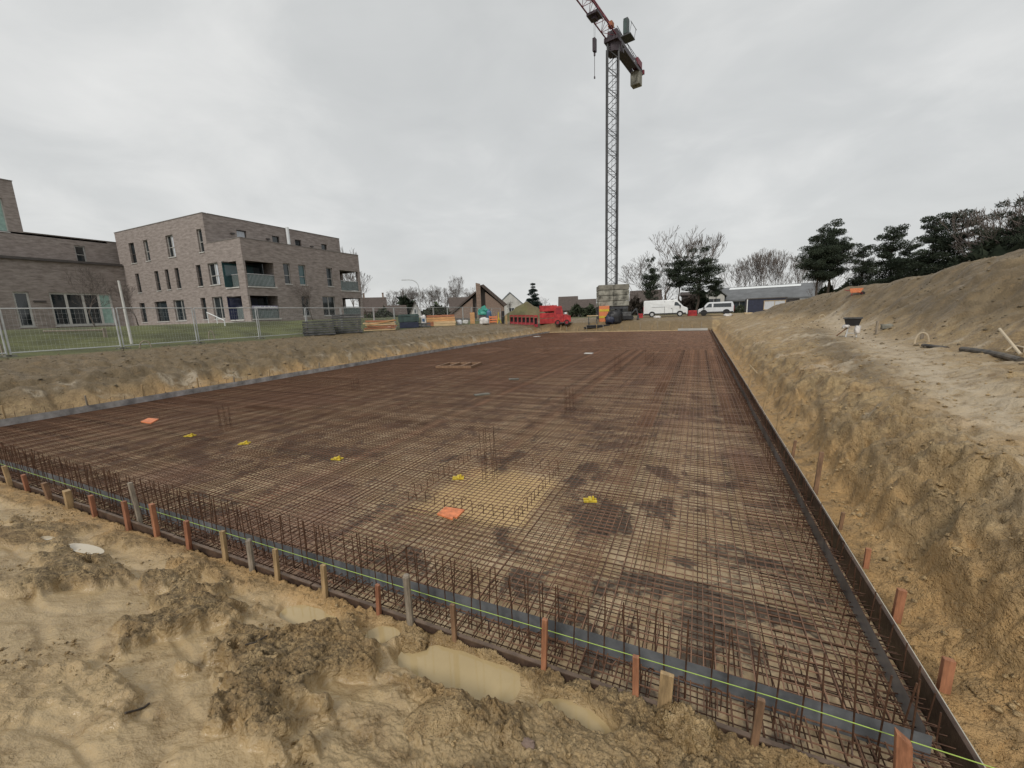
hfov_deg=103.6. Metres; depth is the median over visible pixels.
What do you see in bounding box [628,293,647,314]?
hedge
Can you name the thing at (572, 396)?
column starter
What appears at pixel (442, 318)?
timber stack
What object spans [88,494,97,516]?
wooden stake
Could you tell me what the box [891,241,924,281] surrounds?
pine tree
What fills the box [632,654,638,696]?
wooden stake
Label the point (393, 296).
bare tree
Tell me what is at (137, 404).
formwork
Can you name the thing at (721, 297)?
barn annex
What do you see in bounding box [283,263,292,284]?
window
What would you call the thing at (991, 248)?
hedge
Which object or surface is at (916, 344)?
mound crumbs
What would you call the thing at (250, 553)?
wooden stake
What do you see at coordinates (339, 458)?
yellow spacer
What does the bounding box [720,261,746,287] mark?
bare tree
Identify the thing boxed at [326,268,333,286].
window
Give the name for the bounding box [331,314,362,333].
panel stack
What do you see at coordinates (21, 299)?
window
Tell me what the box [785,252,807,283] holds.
bare tree
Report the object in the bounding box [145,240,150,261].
window
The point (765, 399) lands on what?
wooden stake
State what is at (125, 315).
white pole
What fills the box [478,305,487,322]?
tarp pile
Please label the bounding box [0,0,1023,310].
sky
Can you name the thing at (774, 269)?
bare tree
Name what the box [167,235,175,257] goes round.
window
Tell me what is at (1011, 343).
beige pipe
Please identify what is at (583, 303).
dark house
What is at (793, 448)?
wooden stake
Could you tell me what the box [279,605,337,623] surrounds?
puddle
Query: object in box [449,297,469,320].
house
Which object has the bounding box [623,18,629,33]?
cab window
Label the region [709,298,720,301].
window
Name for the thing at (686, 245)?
bare tree
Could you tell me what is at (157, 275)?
window
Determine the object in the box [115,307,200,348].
fence panel
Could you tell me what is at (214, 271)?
window
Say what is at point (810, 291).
bare tree
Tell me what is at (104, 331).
rail
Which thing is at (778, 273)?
bare tree
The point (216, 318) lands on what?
handrail
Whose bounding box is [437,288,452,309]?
bare tree
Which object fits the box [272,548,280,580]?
wooden stake
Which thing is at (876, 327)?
peg
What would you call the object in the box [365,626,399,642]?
puddle
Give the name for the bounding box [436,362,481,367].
lattice tray
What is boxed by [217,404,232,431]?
column starter
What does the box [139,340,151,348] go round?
hose loop
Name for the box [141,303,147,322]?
window
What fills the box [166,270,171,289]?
window
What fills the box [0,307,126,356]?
fence panel
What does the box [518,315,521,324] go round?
steel rack
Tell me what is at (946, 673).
wooden stake
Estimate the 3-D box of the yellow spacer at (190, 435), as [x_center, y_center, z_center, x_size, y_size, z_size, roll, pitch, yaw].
[-7.532,1.186,9.427,0.220,0.069,0.150,-1,10,7]
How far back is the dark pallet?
42.01 m
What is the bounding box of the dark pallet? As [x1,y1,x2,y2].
[419,323,430,326]
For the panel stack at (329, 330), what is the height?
1.037 m
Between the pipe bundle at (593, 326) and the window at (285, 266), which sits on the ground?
the pipe bundle at (593, 326)
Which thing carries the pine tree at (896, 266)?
on the ground
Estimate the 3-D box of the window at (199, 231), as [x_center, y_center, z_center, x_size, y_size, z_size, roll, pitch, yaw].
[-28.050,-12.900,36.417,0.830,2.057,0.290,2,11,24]
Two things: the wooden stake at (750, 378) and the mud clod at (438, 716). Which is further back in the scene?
the wooden stake at (750, 378)
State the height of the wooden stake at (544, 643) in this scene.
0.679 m
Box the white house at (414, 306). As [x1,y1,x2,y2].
[410,301,421,317]
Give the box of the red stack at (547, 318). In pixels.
[539,305,556,323]
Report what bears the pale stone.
on the ground
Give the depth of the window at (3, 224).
36.15 m
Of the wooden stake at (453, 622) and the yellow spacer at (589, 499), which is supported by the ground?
the wooden stake at (453, 622)
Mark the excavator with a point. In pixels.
(627, 314)
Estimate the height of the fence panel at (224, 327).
2.182 m
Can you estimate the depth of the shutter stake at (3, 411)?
11.43 m
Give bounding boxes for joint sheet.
[0,331,549,426]
[0,459,932,762]
[710,330,925,733]
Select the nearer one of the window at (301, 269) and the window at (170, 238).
the window at (170, 238)
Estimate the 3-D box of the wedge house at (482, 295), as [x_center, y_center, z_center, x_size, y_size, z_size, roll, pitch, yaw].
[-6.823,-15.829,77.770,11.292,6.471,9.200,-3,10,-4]
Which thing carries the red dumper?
on the ground
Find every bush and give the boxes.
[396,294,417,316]
[693,291,709,309]
[730,304,744,312]
[817,282,848,294]
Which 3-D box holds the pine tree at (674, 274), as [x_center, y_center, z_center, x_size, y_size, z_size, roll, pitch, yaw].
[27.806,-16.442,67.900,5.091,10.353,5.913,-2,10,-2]
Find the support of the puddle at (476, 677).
on the ground
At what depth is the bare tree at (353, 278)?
64.39 m
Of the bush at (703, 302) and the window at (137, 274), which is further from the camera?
the bush at (703, 302)
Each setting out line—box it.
[2,464,993,767]
[720,342,985,767]
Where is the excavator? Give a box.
[622,308,638,318]
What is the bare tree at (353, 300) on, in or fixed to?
on the ground
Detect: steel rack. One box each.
[510,315,513,323]
[514,315,517,323]
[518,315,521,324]
[522,315,525,324]
[526,315,529,324]
[530,315,533,324]
[534,315,537,326]
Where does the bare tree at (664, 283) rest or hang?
on the ground
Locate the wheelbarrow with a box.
[836,317,862,336]
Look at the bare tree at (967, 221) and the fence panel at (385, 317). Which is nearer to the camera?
the bare tree at (967, 221)
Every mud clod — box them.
[398,630,429,652]
[402,693,474,741]
[657,701,717,760]
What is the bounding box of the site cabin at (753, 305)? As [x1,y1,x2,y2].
[744,297,787,312]
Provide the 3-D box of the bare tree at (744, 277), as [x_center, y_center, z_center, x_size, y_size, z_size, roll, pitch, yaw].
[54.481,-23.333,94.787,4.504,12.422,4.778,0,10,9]
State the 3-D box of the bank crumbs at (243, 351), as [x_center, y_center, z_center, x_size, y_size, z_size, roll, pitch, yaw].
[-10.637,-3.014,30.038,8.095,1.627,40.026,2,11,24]
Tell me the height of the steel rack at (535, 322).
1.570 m
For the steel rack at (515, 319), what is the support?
on the ground
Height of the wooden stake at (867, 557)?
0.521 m
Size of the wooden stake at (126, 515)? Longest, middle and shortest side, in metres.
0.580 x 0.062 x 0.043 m
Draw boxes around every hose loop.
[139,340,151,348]
[914,332,929,343]
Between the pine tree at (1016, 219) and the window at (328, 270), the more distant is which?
the window at (328, 270)
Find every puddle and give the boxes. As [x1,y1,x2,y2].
[41,536,54,539]
[69,543,103,553]
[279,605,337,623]
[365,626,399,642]
[397,645,520,702]
[538,698,612,733]
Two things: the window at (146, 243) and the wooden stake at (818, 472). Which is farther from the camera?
the window at (146, 243)
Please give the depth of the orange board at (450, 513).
5.24 m
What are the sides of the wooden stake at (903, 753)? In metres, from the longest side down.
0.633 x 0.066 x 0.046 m
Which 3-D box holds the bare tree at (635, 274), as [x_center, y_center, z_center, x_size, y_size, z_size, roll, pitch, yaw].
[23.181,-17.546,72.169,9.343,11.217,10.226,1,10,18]
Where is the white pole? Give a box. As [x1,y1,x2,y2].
[117,280,132,343]
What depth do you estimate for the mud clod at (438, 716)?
2.36 m
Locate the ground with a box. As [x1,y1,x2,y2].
[0,249,1023,767]
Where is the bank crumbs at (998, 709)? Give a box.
[729,325,1023,749]
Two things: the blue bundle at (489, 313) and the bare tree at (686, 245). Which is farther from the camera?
the bare tree at (686, 245)
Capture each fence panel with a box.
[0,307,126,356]
[0,325,11,356]
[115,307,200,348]
[193,308,263,342]
[256,307,306,338]
[305,307,341,332]
[341,308,373,330]
[373,308,397,328]
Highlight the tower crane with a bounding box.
[576,0,644,319]
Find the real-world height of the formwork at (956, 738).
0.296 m
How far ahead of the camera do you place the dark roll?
53.12 m
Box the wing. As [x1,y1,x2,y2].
[0,178,133,329]
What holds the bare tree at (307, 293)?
on the ground
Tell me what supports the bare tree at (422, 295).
on the ground
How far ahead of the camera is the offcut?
12.93 m
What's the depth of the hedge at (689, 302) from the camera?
72.65 m
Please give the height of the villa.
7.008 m
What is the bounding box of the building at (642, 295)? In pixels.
[629,289,661,301]
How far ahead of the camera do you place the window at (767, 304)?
49.74 m
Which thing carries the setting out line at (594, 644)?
attached to the reinforcement mat
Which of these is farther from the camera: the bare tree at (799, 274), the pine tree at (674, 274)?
the bare tree at (799, 274)
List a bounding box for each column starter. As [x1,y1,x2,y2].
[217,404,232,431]
[479,426,497,482]
[564,385,574,412]
[614,354,620,372]
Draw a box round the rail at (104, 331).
[43,328,107,337]
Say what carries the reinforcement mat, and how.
on the slab bed
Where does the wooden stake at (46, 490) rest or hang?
on the ground
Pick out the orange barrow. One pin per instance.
(855, 290)
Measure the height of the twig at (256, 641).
0.052 m
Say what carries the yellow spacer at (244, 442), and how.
on the reinforcement mat
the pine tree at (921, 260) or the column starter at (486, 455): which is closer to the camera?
the column starter at (486, 455)
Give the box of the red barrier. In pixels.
[687,310,696,315]
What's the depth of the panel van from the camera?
52.99 m
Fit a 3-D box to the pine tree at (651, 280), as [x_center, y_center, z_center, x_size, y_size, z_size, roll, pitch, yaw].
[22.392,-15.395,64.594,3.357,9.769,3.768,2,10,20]
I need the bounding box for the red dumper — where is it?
[554,306,570,324]
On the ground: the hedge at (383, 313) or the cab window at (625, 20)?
the hedge at (383, 313)
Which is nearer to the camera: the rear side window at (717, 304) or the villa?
the rear side window at (717, 304)
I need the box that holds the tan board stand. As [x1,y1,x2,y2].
[470,312,474,323]
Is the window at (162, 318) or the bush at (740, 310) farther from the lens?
the bush at (740, 310)
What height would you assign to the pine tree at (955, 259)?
7.758 m
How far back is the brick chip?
2.26 m
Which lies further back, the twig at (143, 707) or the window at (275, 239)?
the window at (275, 239)
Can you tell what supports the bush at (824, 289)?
on the ground
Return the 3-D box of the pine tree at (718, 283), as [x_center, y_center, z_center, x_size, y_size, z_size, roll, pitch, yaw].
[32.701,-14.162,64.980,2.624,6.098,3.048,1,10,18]
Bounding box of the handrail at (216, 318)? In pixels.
[206,312,225,325]
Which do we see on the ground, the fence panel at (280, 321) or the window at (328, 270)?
the fence panel at (280, 321)
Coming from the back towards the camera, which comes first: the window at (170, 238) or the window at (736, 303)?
the window at (736, 303)
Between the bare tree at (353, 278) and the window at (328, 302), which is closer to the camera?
the window at (328, 302)
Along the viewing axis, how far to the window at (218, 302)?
37.15 m
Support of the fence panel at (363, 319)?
on the ground
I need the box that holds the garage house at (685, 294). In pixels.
[680,292,695,300]
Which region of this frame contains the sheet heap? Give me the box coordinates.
[605,308,622,323]
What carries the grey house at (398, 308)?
on the ground
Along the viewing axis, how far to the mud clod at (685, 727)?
2.32 m
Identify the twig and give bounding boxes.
[124,703,149,713]
[245,635,267,644]
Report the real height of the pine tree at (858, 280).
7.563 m
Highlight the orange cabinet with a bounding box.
[599,306,608,321]
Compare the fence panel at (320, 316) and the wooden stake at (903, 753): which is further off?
the fence panel at (320, 316)
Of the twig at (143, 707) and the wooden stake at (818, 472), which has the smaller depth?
the twig at (143, 707)
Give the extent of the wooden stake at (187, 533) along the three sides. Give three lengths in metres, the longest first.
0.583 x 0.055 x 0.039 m
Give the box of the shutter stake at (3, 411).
[0,405,6,418]
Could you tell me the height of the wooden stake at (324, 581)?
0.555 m
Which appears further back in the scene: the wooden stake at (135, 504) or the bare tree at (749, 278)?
the bare tree at (749, 278)
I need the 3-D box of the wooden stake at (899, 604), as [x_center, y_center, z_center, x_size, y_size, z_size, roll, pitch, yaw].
[3.192,1.961,3.353,0.058,0.561,0.041,5,11,24]
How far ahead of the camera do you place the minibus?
50.10 m
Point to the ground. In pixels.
(206, 707)
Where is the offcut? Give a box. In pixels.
[474,393,489,395]
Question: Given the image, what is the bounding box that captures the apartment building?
[114,212,363,325]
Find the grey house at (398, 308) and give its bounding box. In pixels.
[386,305,406,316]
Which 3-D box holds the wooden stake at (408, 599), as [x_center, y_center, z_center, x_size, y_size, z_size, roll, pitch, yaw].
[-0.859,1.918,3.379,0.061,0.731,0.060,7,15,32]
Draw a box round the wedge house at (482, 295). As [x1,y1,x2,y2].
[449,283,506,317]
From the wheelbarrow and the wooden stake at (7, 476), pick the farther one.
the wheelbarrow
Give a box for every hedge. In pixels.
[364,305,397,317]
[424,301,450,317]
[568,303,595,316]
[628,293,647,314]
[679,295,696,310]
[963,234,1023,261]
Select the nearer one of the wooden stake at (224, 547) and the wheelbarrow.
the wooden stake at (224, 547)
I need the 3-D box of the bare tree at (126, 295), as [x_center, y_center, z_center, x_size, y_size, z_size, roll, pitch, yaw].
[-29.366,-6.036,30.673,1.895,3.479,2.074,-1,10,9]
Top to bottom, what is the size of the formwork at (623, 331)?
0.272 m
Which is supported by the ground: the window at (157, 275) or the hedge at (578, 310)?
the hedge at (578, 310)
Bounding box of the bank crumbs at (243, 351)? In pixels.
[0,324,513,414]
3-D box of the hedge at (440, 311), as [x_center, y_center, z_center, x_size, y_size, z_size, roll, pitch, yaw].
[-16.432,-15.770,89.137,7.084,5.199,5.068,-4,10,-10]
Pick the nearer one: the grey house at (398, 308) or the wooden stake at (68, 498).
the wooden stake at (68, 498)
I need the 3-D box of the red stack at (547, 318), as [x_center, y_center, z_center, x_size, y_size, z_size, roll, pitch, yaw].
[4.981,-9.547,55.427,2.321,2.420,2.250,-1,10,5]
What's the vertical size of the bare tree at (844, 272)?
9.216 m
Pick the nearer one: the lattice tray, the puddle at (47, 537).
the puddle at (47, 537)
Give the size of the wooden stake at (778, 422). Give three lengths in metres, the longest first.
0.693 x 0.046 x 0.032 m
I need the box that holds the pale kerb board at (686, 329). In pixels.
[678,328,707,330]
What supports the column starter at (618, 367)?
on the reinforcement mat
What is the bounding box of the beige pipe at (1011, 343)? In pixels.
[998,328,1021,354]
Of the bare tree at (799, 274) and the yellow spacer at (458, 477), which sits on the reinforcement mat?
the yellow spacer at (458, 477)
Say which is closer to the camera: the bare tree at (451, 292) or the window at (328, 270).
the window at (328, 270)
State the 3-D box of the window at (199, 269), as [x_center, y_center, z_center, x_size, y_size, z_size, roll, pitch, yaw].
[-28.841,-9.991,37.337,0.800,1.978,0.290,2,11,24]
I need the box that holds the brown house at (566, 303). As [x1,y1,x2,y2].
[558,296,577,315]
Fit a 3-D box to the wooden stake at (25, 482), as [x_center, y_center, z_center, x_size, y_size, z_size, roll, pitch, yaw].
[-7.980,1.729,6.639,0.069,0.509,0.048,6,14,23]
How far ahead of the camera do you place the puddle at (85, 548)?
4.59 m
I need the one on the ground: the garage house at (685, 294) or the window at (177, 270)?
the garage house at (685, 294)
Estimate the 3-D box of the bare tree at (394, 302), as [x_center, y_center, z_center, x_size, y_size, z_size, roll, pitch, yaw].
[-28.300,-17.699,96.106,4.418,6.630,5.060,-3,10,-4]
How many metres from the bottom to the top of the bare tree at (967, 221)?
7.796 m
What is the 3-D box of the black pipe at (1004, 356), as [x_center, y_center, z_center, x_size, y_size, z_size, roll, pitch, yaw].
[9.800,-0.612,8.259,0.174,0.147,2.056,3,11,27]
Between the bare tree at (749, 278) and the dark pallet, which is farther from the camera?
the bare tree at (749, 278)
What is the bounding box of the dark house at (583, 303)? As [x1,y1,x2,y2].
[577,299,595,314]
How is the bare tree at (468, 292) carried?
on the ground
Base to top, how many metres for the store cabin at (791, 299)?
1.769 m
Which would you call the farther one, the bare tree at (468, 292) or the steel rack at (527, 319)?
the bare tree at (468, 292)
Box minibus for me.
[697,301,733,315]
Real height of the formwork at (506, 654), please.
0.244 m
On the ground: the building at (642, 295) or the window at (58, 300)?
the building at (642, 295)
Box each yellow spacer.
[183,433,196,436]
[238,440,250,444]
[331,456,343,460]
[452,474,463,479]
[583,496,596,502]
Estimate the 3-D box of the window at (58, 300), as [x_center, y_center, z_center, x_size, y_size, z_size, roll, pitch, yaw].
[-42.369,-7.364,39.953,0.290,3.186,4.552,2,11,24]
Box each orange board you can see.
[141,418,158,423]
[437,507,464,519]
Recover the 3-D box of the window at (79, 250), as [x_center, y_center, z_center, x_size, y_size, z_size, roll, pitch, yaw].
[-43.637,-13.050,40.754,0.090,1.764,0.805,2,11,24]
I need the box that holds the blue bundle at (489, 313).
[487,309,491,320]
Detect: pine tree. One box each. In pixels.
[641,257,662,300]
[662,255,694,300]
[679,245,726,309]
[708,277,723,301]
[793,222,843,295]
[810,218,861,292]
[845,243,877,287]
[863,223,912,284]
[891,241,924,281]
[901,212,959,275]
[920,209,994,274]
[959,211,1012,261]
[974,197,1023,247]
[996,225,1023,247]
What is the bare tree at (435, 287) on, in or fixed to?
on the ground
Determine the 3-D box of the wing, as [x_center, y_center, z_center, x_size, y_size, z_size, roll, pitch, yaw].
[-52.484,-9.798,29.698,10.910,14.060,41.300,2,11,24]
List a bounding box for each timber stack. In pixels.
[363,319,396,330]
[426,314,454,325]
[434,321,455,325]
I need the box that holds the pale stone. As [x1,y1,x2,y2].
[880,324,893,329]
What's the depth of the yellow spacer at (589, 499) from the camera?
5.44 m
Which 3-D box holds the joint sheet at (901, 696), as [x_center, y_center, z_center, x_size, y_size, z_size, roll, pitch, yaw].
[12.052,-1.975,23.289,0.052,0.193,46.940,2,11,24]
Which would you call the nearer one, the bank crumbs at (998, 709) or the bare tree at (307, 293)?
the bank crumbs at (998, 709)
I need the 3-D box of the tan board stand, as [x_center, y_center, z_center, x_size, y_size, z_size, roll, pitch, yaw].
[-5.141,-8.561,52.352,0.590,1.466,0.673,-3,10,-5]
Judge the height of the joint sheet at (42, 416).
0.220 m
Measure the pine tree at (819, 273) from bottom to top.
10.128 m
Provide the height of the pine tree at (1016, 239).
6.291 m
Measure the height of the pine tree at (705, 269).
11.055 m
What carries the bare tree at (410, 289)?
on the ground
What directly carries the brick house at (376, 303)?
on the ground
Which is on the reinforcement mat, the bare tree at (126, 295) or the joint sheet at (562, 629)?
the joint sheet at (562, 629)
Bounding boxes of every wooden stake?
[1,465,13,486]
[20,474,30,492]
[40,482,52,500]
[62,489,73,508]
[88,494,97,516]
[121,500,131,530]
[127,482,143,523]
[148,503,160,536]
[183,520,192,549]
[219,530,228,561]
[245,538,255,571]
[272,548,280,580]
[320,564,328,598]
[375,583,381,615]
[402,573,413,625]
[450,603,457,642]
[541,617,547,670]
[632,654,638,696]
[657,670,673,708]
[748,370,751,387]
[750,696,765,747]
[763,391,767,411]
[776,413,780,433]
[791,440,796,458]
[813,451,823,494]
[838,512,845,529]
[862,547,871,568]
[891,587,906,623]
[893,727,912,767]
[936,656,956,694]
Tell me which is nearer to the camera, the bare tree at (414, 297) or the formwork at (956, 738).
the formwork at (956, 738)
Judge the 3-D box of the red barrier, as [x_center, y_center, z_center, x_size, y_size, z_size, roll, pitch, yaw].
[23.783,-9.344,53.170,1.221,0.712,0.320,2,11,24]
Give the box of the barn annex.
[705,288,726,301]
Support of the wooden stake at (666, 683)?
on the ground
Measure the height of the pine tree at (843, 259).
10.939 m
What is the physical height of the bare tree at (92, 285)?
4.619 m
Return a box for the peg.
[875,321,878,334]
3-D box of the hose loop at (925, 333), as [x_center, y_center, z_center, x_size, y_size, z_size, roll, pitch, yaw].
[11.279,-1.254,11.085,0.313,0.356,0.044,8,14,44]
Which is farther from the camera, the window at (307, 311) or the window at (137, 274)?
the window at (137, 274)
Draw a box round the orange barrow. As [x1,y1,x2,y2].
[846,288,864,295]
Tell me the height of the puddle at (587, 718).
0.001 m
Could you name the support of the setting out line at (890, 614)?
on the formwork at (956, 738)
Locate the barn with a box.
[721,282,822,308]
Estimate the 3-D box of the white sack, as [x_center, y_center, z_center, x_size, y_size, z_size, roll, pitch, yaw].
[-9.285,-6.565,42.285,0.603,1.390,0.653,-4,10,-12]
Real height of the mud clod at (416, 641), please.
0.175 m
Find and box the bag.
[479,317,488,324]
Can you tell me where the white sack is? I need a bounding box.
[420,315,425,322]
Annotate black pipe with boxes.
[921,344,949,347]
[959,347,1023,361]
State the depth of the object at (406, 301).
88.51 m
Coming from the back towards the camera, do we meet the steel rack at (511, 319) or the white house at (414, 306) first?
the white house at (414, 306)
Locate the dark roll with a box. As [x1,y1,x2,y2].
[501,311,504,323]
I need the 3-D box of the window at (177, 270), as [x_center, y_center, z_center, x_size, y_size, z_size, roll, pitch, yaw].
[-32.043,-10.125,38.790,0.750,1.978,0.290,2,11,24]
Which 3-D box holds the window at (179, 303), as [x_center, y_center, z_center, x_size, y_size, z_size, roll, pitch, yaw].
[-32.471,-7.194,39.546,1.875,2.058,0.290,2,11,24]
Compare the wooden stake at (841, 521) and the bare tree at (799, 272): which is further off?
the bare tree at (799, 272)
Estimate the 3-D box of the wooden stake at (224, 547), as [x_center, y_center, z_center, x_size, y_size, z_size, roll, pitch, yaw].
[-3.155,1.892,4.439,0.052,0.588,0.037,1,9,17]
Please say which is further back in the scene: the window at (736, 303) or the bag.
the window at (736, 303)
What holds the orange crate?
on the ground
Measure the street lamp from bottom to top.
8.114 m
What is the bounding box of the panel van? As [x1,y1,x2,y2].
[643,300,687,316]
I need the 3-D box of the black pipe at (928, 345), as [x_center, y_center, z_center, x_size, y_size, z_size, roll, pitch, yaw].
[10.658,-0.935,10.152,0.121,0.105,0.959,1,10,19]
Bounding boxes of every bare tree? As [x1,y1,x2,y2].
[65,266,115,326]
[100,282,138,325]
[293,281,312,319]
[340,247,363,306]
[344,273,371,317]
[385,290,406,304]
[386,296,398,304]
[398,286,417,304]
[400,290,425,305]
[412,288,442,308]
[422,290,440,309]
[427,285,447,306]
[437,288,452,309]
[438,286,466,304]
[448,275,462,296]
[461,287,473,296]
[621,251,667,300]
[646,227,710,314]
[651,276,679,299]
[683,233,727,283]
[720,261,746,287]
[735,259,757,286]
[742,254,775,285]
[747,250,790,284]
[749,249,774,285]
[766,251,788,284]
[767,254,798,284]
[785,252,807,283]
[791,260,812,282]
[807,281,826,295]
[830,248,857,288]
[843,257,880,278]
[940,199,1021,256]
[959,191,1023,246]
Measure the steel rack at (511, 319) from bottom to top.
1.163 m
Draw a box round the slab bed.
[0,336,950,767]
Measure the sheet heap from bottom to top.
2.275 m
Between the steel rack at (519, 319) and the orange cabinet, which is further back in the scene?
the steel rack at (519, 319)
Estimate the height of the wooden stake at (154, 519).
0.668 m
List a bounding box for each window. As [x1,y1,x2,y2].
[0,198,10,232]
[12,292,35,327]
[49,293,117,326]
[74,245,86,261]
[130,243,136,263]
[137,274,141,293]
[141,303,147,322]
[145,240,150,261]
[156,271,161,291]
[156,301,169,321]
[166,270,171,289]
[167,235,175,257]
[175,300,186,321]
[176,268,181,288]
[197,265,203,286]
[198,229,204,252]
[202,298,207,319]
[209,263,220,285]
[213,296,225,319]
[221,261,253,286]
[227,296,257,319]
[236,230,245,237]
[253,263,265,286]
[257,296,267,305]
[272,236,278,242]
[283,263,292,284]
[298,265,307,285]
[301,296,310,316]
[322,296,335,315]
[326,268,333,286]
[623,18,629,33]
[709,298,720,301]
[713,303,730,306]
[733,301,744,307]
[763,300,785,309]
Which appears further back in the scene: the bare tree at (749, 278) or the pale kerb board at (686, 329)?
the bare tree at (749, 278)
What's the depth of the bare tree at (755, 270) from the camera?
88.27 m
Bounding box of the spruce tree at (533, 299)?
[525,283,541,307]
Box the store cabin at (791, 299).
[787,298,799,301]
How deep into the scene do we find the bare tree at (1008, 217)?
26.03 m
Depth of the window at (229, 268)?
35.48 m
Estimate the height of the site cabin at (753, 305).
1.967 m
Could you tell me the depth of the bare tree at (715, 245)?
74.09 m
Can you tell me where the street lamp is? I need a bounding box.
[412,280,420,316]
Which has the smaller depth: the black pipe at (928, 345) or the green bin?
the black pipe at (928, 345)
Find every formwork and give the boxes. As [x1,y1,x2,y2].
[0,357,407,430]
[0,475,850,767]
[550,330,677,332]
[712,330,984,767]
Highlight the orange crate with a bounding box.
[489,315,496,322]
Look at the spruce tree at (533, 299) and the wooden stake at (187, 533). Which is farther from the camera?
the spruce tree at (533, 299)
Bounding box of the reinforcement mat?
[0,330,962,767]
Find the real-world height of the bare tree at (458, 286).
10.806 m
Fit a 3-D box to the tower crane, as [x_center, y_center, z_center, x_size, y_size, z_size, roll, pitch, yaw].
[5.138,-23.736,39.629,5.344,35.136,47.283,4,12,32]
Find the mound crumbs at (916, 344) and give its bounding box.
[763,255,1023,363]
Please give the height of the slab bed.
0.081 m
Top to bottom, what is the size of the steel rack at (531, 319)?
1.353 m
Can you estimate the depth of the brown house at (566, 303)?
97.47 m
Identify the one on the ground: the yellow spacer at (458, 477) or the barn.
the barn
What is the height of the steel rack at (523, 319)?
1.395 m
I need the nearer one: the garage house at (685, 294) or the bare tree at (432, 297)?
the garage house at (685, 294)
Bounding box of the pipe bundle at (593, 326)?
[584,325,609,327]
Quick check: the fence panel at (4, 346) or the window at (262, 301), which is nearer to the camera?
the fence panel at (4, 346)
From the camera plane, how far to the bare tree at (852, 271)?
57.39 m
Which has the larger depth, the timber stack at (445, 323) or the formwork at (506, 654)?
the timber stack at (445, 323)
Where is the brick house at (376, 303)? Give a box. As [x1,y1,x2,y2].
[362,293,386,313]
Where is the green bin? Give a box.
[398,314,418,327]
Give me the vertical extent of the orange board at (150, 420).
0.030 m
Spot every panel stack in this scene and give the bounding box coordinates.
[302,320,335,335]
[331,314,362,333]
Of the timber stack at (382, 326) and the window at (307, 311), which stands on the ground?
the timber stack at (382, 326)
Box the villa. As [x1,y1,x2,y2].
[502,292,522,314]
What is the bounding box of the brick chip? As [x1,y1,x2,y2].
[521,737,535,748]
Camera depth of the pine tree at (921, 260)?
33.59 m
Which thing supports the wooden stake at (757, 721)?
on the ground

